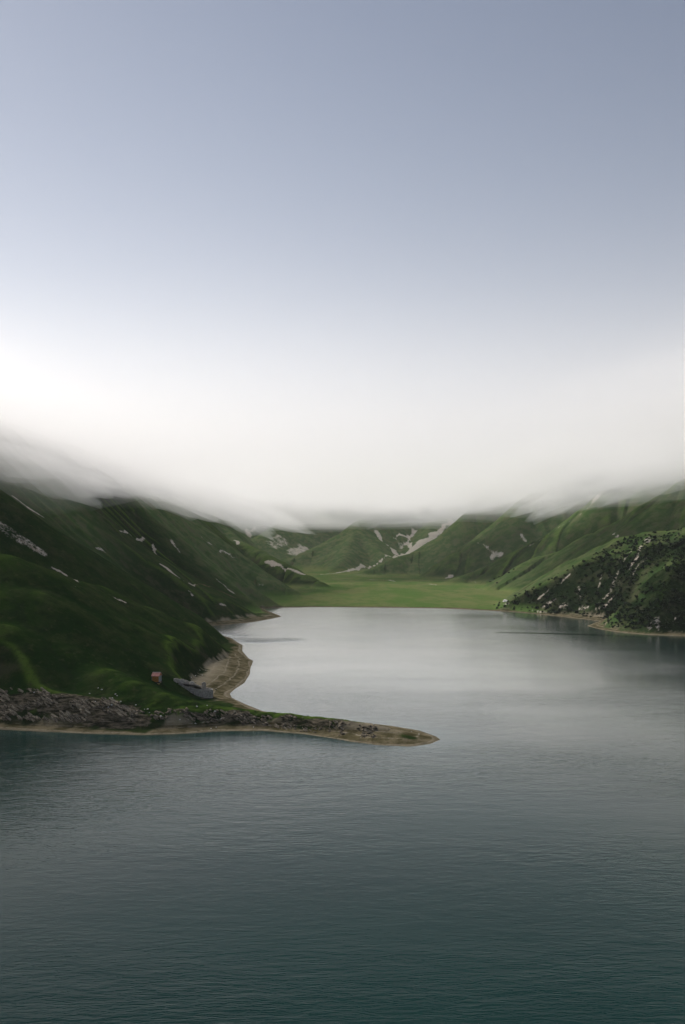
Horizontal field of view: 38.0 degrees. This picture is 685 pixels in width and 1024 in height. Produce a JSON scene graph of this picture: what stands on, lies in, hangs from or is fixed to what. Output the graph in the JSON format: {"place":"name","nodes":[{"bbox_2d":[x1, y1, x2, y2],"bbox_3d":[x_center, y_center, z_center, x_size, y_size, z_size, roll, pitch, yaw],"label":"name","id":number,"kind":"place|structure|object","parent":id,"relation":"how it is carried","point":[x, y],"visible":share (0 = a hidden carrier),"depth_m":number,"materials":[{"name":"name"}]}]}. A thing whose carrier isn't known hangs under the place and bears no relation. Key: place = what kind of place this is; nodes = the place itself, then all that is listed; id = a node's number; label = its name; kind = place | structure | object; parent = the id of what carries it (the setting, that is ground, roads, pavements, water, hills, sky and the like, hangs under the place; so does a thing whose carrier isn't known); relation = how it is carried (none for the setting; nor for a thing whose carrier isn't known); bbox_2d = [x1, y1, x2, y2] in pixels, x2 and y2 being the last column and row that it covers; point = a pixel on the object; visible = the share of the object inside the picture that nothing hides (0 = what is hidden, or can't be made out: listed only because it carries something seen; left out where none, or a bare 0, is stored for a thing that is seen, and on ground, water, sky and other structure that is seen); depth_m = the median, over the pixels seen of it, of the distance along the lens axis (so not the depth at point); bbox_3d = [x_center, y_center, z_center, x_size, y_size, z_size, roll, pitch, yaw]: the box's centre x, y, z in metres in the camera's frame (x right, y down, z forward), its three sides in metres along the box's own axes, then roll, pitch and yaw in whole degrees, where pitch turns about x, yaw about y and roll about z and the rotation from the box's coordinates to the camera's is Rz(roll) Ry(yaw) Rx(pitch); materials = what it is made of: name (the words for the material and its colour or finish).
{"place":"outdoors","nodes":[
{"label":"outdoors","id":0,"kind":"place"},
{"bbox_2d":[0,419,327,647],"bbox_3d":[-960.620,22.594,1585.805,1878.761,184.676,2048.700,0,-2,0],"label":"western hills","id":1,"kind":"structure","parent":0,"point":[177,552],"depth_m":860.79,"materials":[{"name":"green plant"}]},
{"bbox_2d":[0,511,439,745],"bbox_3d":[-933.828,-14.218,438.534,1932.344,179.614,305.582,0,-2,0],"label":"headland","id":2,"kind":"structure","parent":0,"point":[70,630],"depth_m":383.49,"materials":[{"name":"green plant"}]},
{"bbox_2d":[151,672,161,682],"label":"hut","id":3,"kind":"object","parent":2,"relation":"on","point":[156,677],"visible":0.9,"depth_m":379.20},
{"bbox_2d":[0,688,376,736],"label":"rubble","id":4,"kind":"object","parent":2,"relation":"on","point":[169,712],"visible":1,"depth_m":329.60,"materials":[{"name":"grey stone"}]},
{"bbox_2d":[173,678,212,697],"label":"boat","id":5,"kind":"object","parent":2,"relation":"on","point":[203,690],"visible":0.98,"depth_m":386.78,"materials":[{"name":"grey"}]},
{"bbox_2d":[0,607,684,1023],"bbox_3d":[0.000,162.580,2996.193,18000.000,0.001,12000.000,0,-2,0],"label":"lake water","id":6,"kind":"structure","parent":0,"point":[508,847],"depth_m":200.95,"materials":[{"name":"liquid"}]},
{"bbox_2d":[0,0,684,510],"label":"sky","id":7,"kind":"structure","parent":0,"point":[301,255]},
{"bbox_2d":[220,499,479,568],"bbox_3d":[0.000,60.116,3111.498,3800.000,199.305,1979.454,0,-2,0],"label":"valley hills","id":8,"kind":"structure","parent":0,"point":[341,539],"depth_m":2677.32,"materials":[{"name":"green plant"}]},
{"bbox_2d":[247,563,550,613],"bbox_3d":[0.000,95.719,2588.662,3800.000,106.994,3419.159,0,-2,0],"label":"meadow","id":9,"kind":"structure","parent":0,"point":[349,587],"depth_m":1239.12,"materials":[{"name":"green plant"}]},
{"bbox_2d":[271,457,684,635],"bbox_3d":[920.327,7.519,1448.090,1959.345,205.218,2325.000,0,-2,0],"label":"eastern hills","id":10,"kind":"structure","parent":0,"point":[534,535],"depth_m":1497.37,"materials":[{"name":"green plant"}]},
{"bbox_2d":[494,528,684,628],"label":"scrub","id":11,"kind":"object","parent":10,"relation":"on","point":[632,578],"visible":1,"depth_m":829.83,"materials":[{"name":"green plant"}]}
]}

